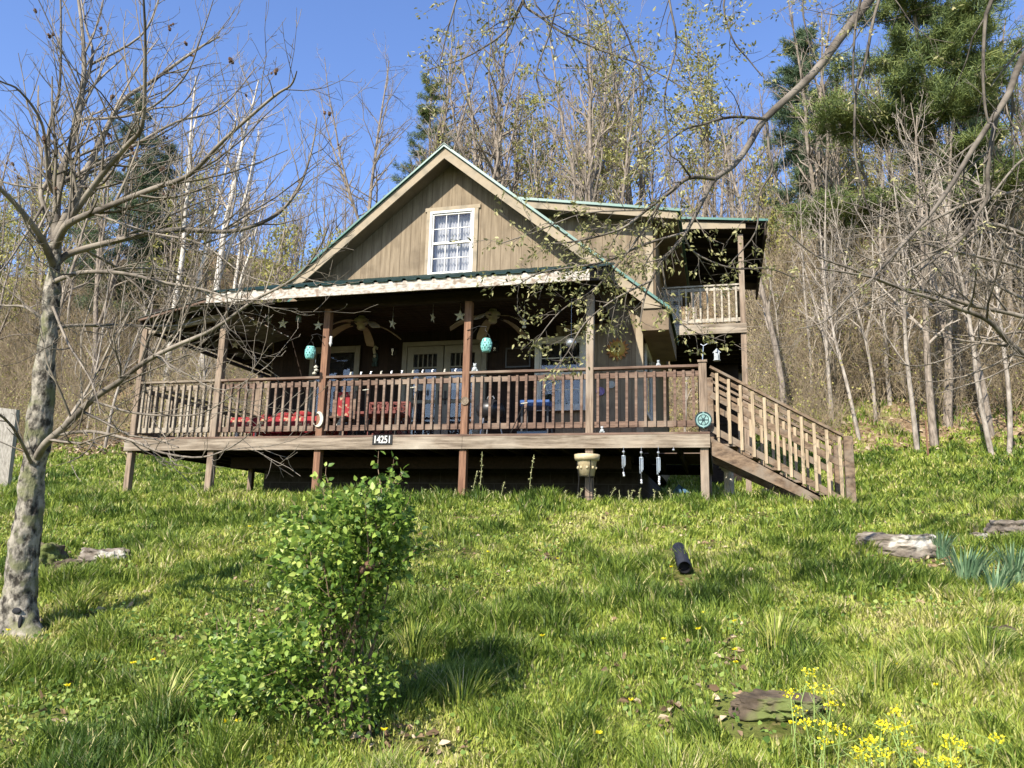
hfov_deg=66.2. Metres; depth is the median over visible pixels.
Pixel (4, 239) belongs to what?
budding tree
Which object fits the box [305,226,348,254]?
budding tree
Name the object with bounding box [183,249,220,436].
sapling
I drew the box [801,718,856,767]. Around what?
mustard flower
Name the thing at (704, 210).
bare tree
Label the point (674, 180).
bare tree
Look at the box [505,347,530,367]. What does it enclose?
framed sign
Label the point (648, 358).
window
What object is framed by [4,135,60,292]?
bare tree
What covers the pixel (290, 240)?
bare tree
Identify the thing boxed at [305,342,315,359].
lantern
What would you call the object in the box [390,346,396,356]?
wall lamp
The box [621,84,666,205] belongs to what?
budding tree
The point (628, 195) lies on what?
budding tree
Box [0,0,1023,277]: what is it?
sky
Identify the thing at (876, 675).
grass tuft
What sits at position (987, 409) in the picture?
bare tree
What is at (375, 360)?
wall ornament
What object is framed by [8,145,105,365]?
budding tree
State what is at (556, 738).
grass tuft
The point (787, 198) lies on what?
sapling
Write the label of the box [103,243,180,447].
sapling
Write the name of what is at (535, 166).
bare tree
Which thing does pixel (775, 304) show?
sapling
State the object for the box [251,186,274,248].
bare tree
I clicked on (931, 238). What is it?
budding tree
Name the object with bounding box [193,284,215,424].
sapling
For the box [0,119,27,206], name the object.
bare tree
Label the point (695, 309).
bare tree
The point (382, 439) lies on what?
number sign
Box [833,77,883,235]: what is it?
budding tree
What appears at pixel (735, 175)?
bare tree
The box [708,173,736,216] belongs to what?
bare tree
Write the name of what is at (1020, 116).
bare tree
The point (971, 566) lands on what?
daffodil clump
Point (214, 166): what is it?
bare tree
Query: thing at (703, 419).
round plaque
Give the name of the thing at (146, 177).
pine tree
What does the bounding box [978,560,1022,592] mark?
daffodil clump
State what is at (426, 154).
bare tree
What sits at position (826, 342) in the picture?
sapling
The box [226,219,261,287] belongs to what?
budding tree
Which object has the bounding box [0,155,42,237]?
bare tree
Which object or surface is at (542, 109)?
bare tree
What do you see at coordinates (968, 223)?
bare tree
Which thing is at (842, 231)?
sapling
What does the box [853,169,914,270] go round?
budding tree
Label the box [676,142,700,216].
bare tree
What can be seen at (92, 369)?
sapling
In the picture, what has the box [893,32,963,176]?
bare tree
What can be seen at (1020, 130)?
bare tree
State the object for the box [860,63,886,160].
budding tree
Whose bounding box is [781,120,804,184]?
budding tree
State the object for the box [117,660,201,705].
grass tuft
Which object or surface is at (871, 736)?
mustard flower
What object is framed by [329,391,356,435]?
wooden chair
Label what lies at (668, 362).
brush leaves
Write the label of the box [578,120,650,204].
budding tree
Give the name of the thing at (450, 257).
window
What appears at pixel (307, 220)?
bare tree
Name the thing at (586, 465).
planter
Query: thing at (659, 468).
wind chime
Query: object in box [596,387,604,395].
round plaque
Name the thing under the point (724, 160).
bare tree
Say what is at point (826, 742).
mustard flower
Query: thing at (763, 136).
bare tree
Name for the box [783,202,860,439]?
sapling
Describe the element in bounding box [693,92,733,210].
bare tree
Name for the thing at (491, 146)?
bare tree
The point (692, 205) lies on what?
bare tree
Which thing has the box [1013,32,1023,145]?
bare tree
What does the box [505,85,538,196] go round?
bare tree
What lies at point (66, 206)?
budding tree
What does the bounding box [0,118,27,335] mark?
bare tree
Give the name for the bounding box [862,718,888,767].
mustard flower
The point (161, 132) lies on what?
bare tree
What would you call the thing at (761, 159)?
bare tree
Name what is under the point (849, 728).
mustard flower
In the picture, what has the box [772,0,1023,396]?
pine tree
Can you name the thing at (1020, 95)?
bare tree
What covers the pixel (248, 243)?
bare tree
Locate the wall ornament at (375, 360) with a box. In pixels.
[372,345,377,366]
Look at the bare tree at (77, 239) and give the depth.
48.57 m
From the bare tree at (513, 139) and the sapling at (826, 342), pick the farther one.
the bare tree at (513, 139)
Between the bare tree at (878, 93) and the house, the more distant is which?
the bare tree at (878, 93)
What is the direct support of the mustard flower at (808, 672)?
on the ground at (726, 699)
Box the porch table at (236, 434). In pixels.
[235,419,346,436]
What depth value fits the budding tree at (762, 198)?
35.75 m
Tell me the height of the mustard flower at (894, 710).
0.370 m
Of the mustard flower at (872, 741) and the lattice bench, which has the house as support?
the lattice bench
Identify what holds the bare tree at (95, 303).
on the ground at (726, 699)
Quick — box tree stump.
[761,488,783,497]
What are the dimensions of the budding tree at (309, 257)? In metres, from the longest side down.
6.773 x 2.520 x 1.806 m
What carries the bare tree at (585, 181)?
on the ground at (726, 699)
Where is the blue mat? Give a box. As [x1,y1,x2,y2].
[517,431,546,433]
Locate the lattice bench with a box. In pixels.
[356,401,410,434]
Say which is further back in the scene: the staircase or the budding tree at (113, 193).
the budding tree at (113, 193)
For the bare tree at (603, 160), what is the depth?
38.11 m
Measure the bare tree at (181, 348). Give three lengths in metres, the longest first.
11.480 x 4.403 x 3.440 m
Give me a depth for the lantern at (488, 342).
11.69 m
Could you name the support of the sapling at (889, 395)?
on the ground at (726, 699)
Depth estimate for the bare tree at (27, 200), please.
66.45 m
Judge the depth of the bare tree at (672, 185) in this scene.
54.53 m
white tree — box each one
[149,59,228,393]
[182,86,262,376]
[193,53,291,391]
[210,106,283,304]
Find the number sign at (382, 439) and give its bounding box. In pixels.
[372,435,392,444]
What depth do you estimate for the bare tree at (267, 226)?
58.47 m
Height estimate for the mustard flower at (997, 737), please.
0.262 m
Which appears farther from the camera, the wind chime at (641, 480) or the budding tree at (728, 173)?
the budding tree at (728, 173)
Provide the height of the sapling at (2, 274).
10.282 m
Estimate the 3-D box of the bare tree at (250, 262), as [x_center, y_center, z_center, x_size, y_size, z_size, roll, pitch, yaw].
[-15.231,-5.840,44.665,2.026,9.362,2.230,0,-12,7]
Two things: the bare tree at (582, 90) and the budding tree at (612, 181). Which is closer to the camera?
the bare tree at (582, 90)
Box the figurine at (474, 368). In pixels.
[472,363,477,370]
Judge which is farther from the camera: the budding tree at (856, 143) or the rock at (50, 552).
the budding tree at (856, 143)
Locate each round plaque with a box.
[461,397,468,404]
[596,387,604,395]
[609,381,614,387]
[695,412,711,427]
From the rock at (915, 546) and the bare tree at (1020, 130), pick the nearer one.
the rock at (915, 546)
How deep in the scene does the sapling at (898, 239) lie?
27.74 m
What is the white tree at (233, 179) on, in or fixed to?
on the ground at (726, 699)
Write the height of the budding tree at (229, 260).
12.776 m
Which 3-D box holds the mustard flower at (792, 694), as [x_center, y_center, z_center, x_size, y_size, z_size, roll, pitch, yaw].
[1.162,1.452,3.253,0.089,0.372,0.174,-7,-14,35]
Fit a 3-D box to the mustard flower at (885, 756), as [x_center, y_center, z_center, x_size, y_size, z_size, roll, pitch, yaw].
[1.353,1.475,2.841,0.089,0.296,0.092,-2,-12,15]
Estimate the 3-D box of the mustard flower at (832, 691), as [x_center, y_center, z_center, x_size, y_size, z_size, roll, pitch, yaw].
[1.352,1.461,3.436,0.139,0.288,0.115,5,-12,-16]
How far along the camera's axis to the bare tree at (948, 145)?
33.71 m
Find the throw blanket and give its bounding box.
[337,392,350,416]
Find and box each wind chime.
[622,446,625,476]
[639,451,642,483]
[656,451,660,484]
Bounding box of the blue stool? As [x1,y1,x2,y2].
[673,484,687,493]
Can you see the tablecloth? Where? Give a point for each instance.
(285, 422)
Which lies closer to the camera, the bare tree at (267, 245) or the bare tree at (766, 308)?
the bare tree at (766, 308)
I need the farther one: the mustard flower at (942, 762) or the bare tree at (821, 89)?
the bare tree at (821, 89)
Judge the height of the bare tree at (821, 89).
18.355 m
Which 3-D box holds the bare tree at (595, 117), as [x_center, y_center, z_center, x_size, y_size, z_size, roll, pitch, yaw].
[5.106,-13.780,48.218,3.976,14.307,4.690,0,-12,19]
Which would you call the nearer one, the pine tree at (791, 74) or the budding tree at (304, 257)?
the pine tree at (791, 74)
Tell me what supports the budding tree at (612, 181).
on the ground at (726, 699)
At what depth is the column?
12.06 m
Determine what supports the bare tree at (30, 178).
on the ground at (726, 699)
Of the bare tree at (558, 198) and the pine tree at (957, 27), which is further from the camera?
the bare tree at (558, 198)
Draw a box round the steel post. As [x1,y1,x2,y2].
[924,421,928,455]
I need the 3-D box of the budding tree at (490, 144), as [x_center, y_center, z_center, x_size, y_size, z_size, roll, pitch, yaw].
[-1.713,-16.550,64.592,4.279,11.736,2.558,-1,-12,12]
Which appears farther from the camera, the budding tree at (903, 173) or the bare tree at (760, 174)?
the bare tree at (760, 174)
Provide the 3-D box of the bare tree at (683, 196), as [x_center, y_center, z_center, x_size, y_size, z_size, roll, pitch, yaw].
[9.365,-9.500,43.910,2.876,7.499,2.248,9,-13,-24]
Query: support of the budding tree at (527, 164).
on the ground at (726, 699)
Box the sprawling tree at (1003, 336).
[716,62,1023,420]
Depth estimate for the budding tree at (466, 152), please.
41.79 m
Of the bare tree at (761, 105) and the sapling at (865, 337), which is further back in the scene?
the bare tree at (761, 105)
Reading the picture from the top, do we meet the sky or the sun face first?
the sky
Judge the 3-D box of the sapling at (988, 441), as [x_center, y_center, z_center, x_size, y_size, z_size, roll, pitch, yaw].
[13.032,-2.776,22.363,1.744,10.315,2.738,7,-13,-23]
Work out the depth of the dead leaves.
4.27 m
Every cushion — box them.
[276,412,292,416]
[293,411,311,415]
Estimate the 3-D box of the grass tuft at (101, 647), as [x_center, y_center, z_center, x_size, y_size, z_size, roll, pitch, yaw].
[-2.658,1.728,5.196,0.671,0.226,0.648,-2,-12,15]
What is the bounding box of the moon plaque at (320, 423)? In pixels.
[313,411,323,426]
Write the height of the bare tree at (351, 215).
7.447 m
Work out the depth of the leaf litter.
29.88 m
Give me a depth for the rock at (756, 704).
3.73 m
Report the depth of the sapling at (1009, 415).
22.20 m
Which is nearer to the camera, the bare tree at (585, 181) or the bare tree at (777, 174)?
the bare tree at (585, 181)
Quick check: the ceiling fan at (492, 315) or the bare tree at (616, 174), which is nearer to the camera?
the ceiling fan at (492, 315)
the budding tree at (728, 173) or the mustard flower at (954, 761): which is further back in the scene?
the budding tree at (728, 173)
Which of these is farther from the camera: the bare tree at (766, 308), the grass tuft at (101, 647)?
the bare tree at (766, 308)
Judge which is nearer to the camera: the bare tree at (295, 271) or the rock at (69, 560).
the rock at (69, 560)
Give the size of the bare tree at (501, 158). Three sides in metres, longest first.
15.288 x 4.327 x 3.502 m
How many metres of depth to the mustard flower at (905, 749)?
3.04 m
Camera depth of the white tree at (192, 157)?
40.54 m
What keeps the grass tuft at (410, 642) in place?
on the ground at (726, 699)
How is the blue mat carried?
on the house
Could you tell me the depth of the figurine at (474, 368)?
11.88 m
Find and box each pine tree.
[62,92,170,366]
[101,135,198,323]
[390,71,464,183]
[748,19,874,284]
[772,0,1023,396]
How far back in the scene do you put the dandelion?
3.84 m
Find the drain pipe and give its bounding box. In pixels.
[672,542,691,573]
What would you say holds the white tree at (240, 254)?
on the ground at (726, 699)
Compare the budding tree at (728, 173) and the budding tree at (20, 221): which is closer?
the budding tree at (728, 173)
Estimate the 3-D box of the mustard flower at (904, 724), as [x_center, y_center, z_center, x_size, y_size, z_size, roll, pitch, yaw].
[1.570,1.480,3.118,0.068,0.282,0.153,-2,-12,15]
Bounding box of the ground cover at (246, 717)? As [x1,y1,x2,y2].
[0,503,1023,767]
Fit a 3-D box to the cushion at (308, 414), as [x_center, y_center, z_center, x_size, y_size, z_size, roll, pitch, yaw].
[-3.647,0.550,13.751,0.374,0.153,0.331,-2,-12,15]
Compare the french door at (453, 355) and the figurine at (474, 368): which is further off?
the french door at (453, 355)
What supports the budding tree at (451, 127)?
on the ground at (726, 699)
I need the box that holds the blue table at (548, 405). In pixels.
[520,400,552,432]
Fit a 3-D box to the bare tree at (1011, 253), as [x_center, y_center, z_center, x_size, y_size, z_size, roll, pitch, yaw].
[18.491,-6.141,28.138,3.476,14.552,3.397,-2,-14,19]
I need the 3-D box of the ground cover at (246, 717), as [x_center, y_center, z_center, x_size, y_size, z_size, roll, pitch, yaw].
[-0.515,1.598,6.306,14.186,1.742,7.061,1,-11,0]
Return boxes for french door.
[403,346,444,434]
[441,344,481,433]
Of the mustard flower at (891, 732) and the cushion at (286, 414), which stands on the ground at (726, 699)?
the mustard flower at (891, 732)
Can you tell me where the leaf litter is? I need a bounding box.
[8,212,1023,456]
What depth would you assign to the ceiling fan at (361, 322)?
13.70 m
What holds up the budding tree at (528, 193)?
on the ground at (726, 699)
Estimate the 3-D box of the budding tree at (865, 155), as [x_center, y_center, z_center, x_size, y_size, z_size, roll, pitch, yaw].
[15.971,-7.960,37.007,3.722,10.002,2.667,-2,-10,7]
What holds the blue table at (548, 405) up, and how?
on the house
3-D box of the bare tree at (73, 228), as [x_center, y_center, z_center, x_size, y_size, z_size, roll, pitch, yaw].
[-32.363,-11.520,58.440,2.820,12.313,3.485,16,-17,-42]
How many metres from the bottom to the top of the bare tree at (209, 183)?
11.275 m
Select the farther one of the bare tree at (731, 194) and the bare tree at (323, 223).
the bare tree at (323, 223)
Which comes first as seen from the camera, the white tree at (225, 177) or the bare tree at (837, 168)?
the bare tree at (837, 168)
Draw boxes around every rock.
[39,542,68,565]
[51,558,89,571]
[76,547,130,565]
[728,688,828,721]
[848,532,938,558]
[969,532,989,539]
[983,519,1023,534]
[983,624,1020,639]
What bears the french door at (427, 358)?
in the house
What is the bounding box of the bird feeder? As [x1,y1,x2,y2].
[713,343,720,360]
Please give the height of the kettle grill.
0.790 m
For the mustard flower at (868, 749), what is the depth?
2.94 m
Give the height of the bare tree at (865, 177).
14.363 m
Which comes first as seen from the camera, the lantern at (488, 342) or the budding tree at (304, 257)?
the lantern at (488, 342)
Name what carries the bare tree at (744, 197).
on the ground at (726, 699)
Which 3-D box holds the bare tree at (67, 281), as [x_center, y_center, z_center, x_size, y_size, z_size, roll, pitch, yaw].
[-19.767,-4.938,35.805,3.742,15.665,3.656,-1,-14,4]
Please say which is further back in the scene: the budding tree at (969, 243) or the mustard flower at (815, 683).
the budding tree at (969, 243)
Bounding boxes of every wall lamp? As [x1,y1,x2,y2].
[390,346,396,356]
[492,341,497,351]
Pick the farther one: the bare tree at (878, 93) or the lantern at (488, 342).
the bare tree at (878, 93)
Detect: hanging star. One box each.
[278,314,286,327]
[314,319,321,329]
[389,307,395,328]
[455,304,464,320]
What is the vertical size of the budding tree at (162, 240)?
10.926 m
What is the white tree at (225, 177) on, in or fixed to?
on the ground at (726, 699)
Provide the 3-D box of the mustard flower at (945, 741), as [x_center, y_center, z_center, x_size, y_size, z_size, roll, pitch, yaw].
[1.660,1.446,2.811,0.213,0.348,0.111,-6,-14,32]
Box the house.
[123,143,767,500]
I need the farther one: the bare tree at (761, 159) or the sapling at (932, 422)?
the bare tree at (761, 159)
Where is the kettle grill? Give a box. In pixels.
[476,396,504,433]
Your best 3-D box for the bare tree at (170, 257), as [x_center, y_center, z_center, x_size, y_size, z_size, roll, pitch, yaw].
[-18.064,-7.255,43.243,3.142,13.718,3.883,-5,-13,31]
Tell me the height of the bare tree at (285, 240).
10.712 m
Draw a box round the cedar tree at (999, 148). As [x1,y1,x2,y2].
[928,100,1023,321]
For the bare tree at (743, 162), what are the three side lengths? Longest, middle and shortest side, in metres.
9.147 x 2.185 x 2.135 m
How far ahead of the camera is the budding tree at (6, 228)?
46.90 m
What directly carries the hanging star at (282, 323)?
hanging from the house
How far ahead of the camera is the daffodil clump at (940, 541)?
7.05 m
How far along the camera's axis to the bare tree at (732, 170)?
50.05 m
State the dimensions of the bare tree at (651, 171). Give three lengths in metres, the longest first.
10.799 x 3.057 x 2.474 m
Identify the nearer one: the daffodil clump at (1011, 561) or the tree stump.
the daffodil clump at (1011, 561)
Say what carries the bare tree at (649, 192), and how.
on the ground at (726, 699)
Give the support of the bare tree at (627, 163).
on the ground at (726, 699)
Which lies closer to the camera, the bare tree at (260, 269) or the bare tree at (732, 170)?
the bare tree at (260, 269)
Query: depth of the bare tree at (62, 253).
43.03 m
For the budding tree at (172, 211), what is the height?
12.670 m
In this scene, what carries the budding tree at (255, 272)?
on the ground at (726, 699)
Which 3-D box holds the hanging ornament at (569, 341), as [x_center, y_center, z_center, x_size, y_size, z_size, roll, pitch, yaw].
[0.904,-0.980,11.958,0.167,0.891,0.163,-2,-12,15]
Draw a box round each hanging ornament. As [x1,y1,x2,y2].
[295,315,301,322]
[312,360,317,374]
[522,301,526,328]
[566,298,576,347]
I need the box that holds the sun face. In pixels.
[605,338,628,360]
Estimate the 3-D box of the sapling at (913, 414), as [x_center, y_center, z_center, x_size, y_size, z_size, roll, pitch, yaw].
[11.839,-2.791,23.783,2.710,10.212,1.762,6,-12,-20]
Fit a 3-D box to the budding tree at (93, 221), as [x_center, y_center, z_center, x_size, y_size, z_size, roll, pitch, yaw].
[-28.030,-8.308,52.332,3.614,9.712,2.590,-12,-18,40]
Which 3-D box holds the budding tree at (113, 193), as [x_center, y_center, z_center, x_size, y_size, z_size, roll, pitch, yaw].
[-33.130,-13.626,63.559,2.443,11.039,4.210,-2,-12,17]
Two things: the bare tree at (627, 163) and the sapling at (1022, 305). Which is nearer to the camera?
the sapling at (1022, 305)
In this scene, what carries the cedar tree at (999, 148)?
on the ground at (726, 699)
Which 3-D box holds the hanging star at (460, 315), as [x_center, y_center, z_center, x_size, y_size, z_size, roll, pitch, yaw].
[-0.818,-1.184,12.461,0.199,0.379,0.033,-2,-12,15]
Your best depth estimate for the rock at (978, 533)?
7.59 m
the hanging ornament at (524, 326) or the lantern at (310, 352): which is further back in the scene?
the lantern at (310, 352)
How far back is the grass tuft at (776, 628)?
4.68 m
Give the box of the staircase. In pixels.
[707,365,856,502]
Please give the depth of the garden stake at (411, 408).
11.91 m
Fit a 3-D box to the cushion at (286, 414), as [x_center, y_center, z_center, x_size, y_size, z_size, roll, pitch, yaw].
[-3.991,0.567,13.839,0.330,0.135,0.292,-2,-12,15]
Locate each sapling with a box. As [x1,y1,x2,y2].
[0,240,12,347]
[76,265,122,395]
[84,256,114,429]
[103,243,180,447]
[126,241,175,379]
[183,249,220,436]
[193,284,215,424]
[684,293,698,431]
[755,193,812,357]
[766,123,805,285]
[776,141,857,417]
[782,171,830,410]
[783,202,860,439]
[798,240,836,388]
[803,128,870,364]
[813,181,890,421]
[817,190,875,395]
[838,155,913,405]
[851,125,952,449]
[868,145,912,253]
[869,90,960,445]
[885,186,916,341]
[903,113,981,427]
[912,132,1010,454]
[925,206,943,395]
[943,141,1023,454]
[975,208,1023,322]
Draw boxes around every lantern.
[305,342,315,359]
[481,334,491,352]
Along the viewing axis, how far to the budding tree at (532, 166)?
44.22 m
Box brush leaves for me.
[0,128,1023,447]
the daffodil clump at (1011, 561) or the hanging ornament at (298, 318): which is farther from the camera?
the hanging ornament at (298, 318)
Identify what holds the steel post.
on the ground at (726, 699)
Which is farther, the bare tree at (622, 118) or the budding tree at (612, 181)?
the budding tree at (612, 181)
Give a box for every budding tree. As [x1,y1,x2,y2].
[0,194,36,328]
[0,206,40,322]
[4,204,24,268]
[5,175,43,288]
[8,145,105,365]
[33,146,110,283]
[77,178,109,293]
[81,192,111,318]
[84,168,124,237]
[138,152,196,288]
[146,188,212,364]
[175,153,241,353]
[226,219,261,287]
[241,241,277,303]
[246,187,308,388]
[299,243,319,265]
[301,247,315,266]
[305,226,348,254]
[424,125,491,163]
[446,107,488,172]
[470,121,513,181]
[479,62,558,198]
[501,94,560,198]
[502,124,534,195]
[525,181,544,198]
[537,137,577,200]
[555,137,586,198]
[566,74,623,202]
[568,0,707,204]
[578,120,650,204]
[604,128,631,203]
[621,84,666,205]
[663,0,737,215]
[681,200,704,324]
[715,127,738,217]
[741,146,803,310]
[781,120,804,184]
[813,70,874,237]
[822,128,882,261]
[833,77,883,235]
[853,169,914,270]
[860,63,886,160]
[870,145,915,217]
[871,52,906,180]
[892,189,970,317]
[927,140,1003,270]
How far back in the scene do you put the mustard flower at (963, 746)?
3.03 m
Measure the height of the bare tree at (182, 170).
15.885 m
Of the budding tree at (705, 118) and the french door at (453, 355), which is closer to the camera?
the french door at (453, 355)
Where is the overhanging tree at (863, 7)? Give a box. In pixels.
[407,0,1023,387]
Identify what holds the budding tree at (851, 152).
on the ground at (726, 699)
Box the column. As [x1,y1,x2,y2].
[719,466,734,494]
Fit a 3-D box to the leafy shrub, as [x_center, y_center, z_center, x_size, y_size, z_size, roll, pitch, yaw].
[-1.056,1.041,3.925,1.444,1.385,1.221,-2,-12,15]
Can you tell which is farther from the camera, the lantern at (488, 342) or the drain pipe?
the lantern at (488, 342)
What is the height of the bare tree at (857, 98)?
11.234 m
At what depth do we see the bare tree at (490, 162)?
47.60 m
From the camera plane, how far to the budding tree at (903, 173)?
38.72 m
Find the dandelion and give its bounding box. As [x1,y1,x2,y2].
[628,698,633,718]
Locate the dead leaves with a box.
[0,500,1022,767]
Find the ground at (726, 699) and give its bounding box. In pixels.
[0,201,1023,767]
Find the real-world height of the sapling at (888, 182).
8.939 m
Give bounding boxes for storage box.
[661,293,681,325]
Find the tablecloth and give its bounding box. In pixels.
[230,416,347,435]
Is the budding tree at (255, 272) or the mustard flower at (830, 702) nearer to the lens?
the mustard flower at (830, 702)
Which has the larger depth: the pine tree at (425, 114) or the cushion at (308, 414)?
the pine tree at (425, 114)
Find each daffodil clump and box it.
[925,530,962,559]
[936,541,1006,582]
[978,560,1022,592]
[984,541,1023,584]
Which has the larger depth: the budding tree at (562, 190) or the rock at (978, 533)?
the budding tree at (562, 190)
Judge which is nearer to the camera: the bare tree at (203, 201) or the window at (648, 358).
the window at (648, 358)
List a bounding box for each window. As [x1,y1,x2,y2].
[308,346,360,417]
[424,204,480,274]
[534,335,585,410]
[645,343,652,420]
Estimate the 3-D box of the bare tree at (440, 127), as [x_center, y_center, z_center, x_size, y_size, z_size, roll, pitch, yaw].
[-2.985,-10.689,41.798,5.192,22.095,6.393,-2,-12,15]
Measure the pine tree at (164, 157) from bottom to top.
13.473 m
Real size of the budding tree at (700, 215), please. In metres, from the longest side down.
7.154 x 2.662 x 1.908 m
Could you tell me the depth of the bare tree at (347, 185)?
44.65 m
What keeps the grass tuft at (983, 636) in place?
on the ground at (726, 699)
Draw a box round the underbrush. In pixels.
[0,121,1023,448]
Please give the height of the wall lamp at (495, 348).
0.200 m
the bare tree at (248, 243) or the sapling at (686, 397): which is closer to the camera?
the sapling at (686, 397)
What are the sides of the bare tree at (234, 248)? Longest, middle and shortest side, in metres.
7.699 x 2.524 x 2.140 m
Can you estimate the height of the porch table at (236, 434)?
0.450 m
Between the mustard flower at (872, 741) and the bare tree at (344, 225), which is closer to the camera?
the mustard flower at (872, 741)
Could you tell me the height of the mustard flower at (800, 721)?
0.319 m
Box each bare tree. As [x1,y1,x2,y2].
[0,0,404,641]
[0,96,89,314]
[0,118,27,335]
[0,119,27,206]
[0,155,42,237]
[0,197,50,339]
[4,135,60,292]
[11,158,44,279]
[15,131,52,337]
[20,165,84,318]
[21,134,128,328]
[57,155,123,330]
[62,151,99,251]
[64,120,149,393]
[84,221,156,348]
[115,108,162,258]
[116,118,169,262]
[143,130,205,308]
[149,110,184,190]
[149,181,224,384]
[166,88,212,251]
[169,135,234,302]
[196,110,234,250]
[197,133,221,233]
[216,206,251,281]
[226,238,262,302]
[237,195,271,286]
[237,238,297,372]
[242,200,261,302]
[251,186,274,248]
[255,186,281,276]
[256,228,273,281]
[262,182,308,301]
[263,191,322,301]
[270,185,312,276]
[281,190,322,275]
[291,182,319,268]
[298,31,423,219]
[311,173,341,248]
[332,175,353,236]
[342,195,356,229]
[401,6,501,178]
[412,139,488,173]
[424,0,544,194]
[438,7,545,195]
[469,79,525,187]
[472,115,511,181]
[481,67,534,191]
[503,77,539,187]
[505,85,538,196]
[507,92,586,199]
[510,71,579,198]
[514,0,628,201]
[527,71,573,198]
[540,79,593,199]
[541,52,610,200]
[547,78,636,202]
[554,109,629,202]
[569,59,626,177]
[571,0,648,201]
[594,61,646,203]
[594,124,643,203]
[600,34,673,204]
[603,0,672,205]
[634,118,689,207]
[636,94,672,205]
[649,153,694,214]
[650,117,679,205]
[652,171,703,324]
[664,133,690,210]
[664,137,682,205]
[671,131,725,216]
[673,131,723,324]
[674,74,787,431]
[675,86,748,312]
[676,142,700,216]
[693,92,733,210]
[699,81,762,217]
[704,116,763,290]
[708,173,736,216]
[715,117,746,206]
[723,169,754,294]
[729,194,772,321]
[733,63,795,264]
[733,118,754,216]
[741,113,790,228]
[745,104,774,216]
[749,98,781,185]
[757,0,875,371]
[761,105,784,210]
[793,49,883,347]
[814,46,916,397]
[836,48,877,154]
[847,78,941,296]
[857,31,897,164]
[885,89,1017,437]
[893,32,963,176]
[907,120,970,244]
[941,80,1023,321]
[977,78,1023,398]
[986,5,1023,225]
[996,16,1023,210]
[1012,68,1023,148]
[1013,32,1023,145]
[1014,11,1023,141]
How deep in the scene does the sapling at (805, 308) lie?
27.76 m
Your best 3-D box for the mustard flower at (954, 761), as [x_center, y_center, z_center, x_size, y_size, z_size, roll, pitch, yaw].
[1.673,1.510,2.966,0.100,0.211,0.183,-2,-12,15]
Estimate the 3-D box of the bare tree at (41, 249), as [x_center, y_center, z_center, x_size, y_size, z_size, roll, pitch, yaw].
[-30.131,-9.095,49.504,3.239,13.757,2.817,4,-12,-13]
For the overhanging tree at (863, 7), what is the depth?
4.60 m
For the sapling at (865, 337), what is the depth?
26.17 m
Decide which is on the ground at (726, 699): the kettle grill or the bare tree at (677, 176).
the bare tree at (677, 176)
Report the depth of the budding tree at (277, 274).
38.98 m
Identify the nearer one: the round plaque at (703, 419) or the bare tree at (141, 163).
the round plaque at (703, 419)
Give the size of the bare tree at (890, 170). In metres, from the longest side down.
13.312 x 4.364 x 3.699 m
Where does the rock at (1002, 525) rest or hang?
on the ground at (726, 699)
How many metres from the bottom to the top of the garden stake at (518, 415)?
0.442 m
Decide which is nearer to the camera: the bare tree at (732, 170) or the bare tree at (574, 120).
the bare tree at (574, 120)
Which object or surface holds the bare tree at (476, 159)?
on the ground at (726, 699)
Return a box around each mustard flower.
[776,686,805,767]
[784,700,807,756]
[795,715,829,767]
[798,667,821,730]
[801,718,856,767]
[806,681,825,727]
[806,736,833,767]
[811,685,837,718]
[819,700,844,734]
[832,723,854,767]
[842,747,871,767]
[843,737,883,767]
[843,743,881,767]
[853,733,889,767]
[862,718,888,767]
[868,719,905,767]
[873,748,894,767]
[883,704,919,767]
[895,718,914,767]
[895,738,923,767]
[910,755,953,767]
[913,754,939,767]
[935,757,960,767]
[939,734,978,767]
[952,738,971,767]
[963,728,1005,767]
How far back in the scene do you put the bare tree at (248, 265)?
47.17 m
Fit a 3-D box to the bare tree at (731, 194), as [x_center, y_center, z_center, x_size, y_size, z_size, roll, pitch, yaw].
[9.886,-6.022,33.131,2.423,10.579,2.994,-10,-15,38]
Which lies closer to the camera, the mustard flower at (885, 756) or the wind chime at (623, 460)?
the mustard flower at (885, 756)
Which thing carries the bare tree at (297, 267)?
on the ground at (726, 699)
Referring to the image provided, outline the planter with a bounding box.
[574,453,599,497]
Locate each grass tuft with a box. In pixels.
[65,624,151,656]
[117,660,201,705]
[374,614,457,661]
[406,656,518,713]
[505,710,629,756]
[739,606,827,653]
[825,639,939,693]
[929,619,1023,665]
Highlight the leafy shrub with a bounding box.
[178,449,439,742]
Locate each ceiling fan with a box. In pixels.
[332,315,400,346]
[450,308,529,340]
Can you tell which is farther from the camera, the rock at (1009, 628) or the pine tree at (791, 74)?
the pine tree at (791, 74)
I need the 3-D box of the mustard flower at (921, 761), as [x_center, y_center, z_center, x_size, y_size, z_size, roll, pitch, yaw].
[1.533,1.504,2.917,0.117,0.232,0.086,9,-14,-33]

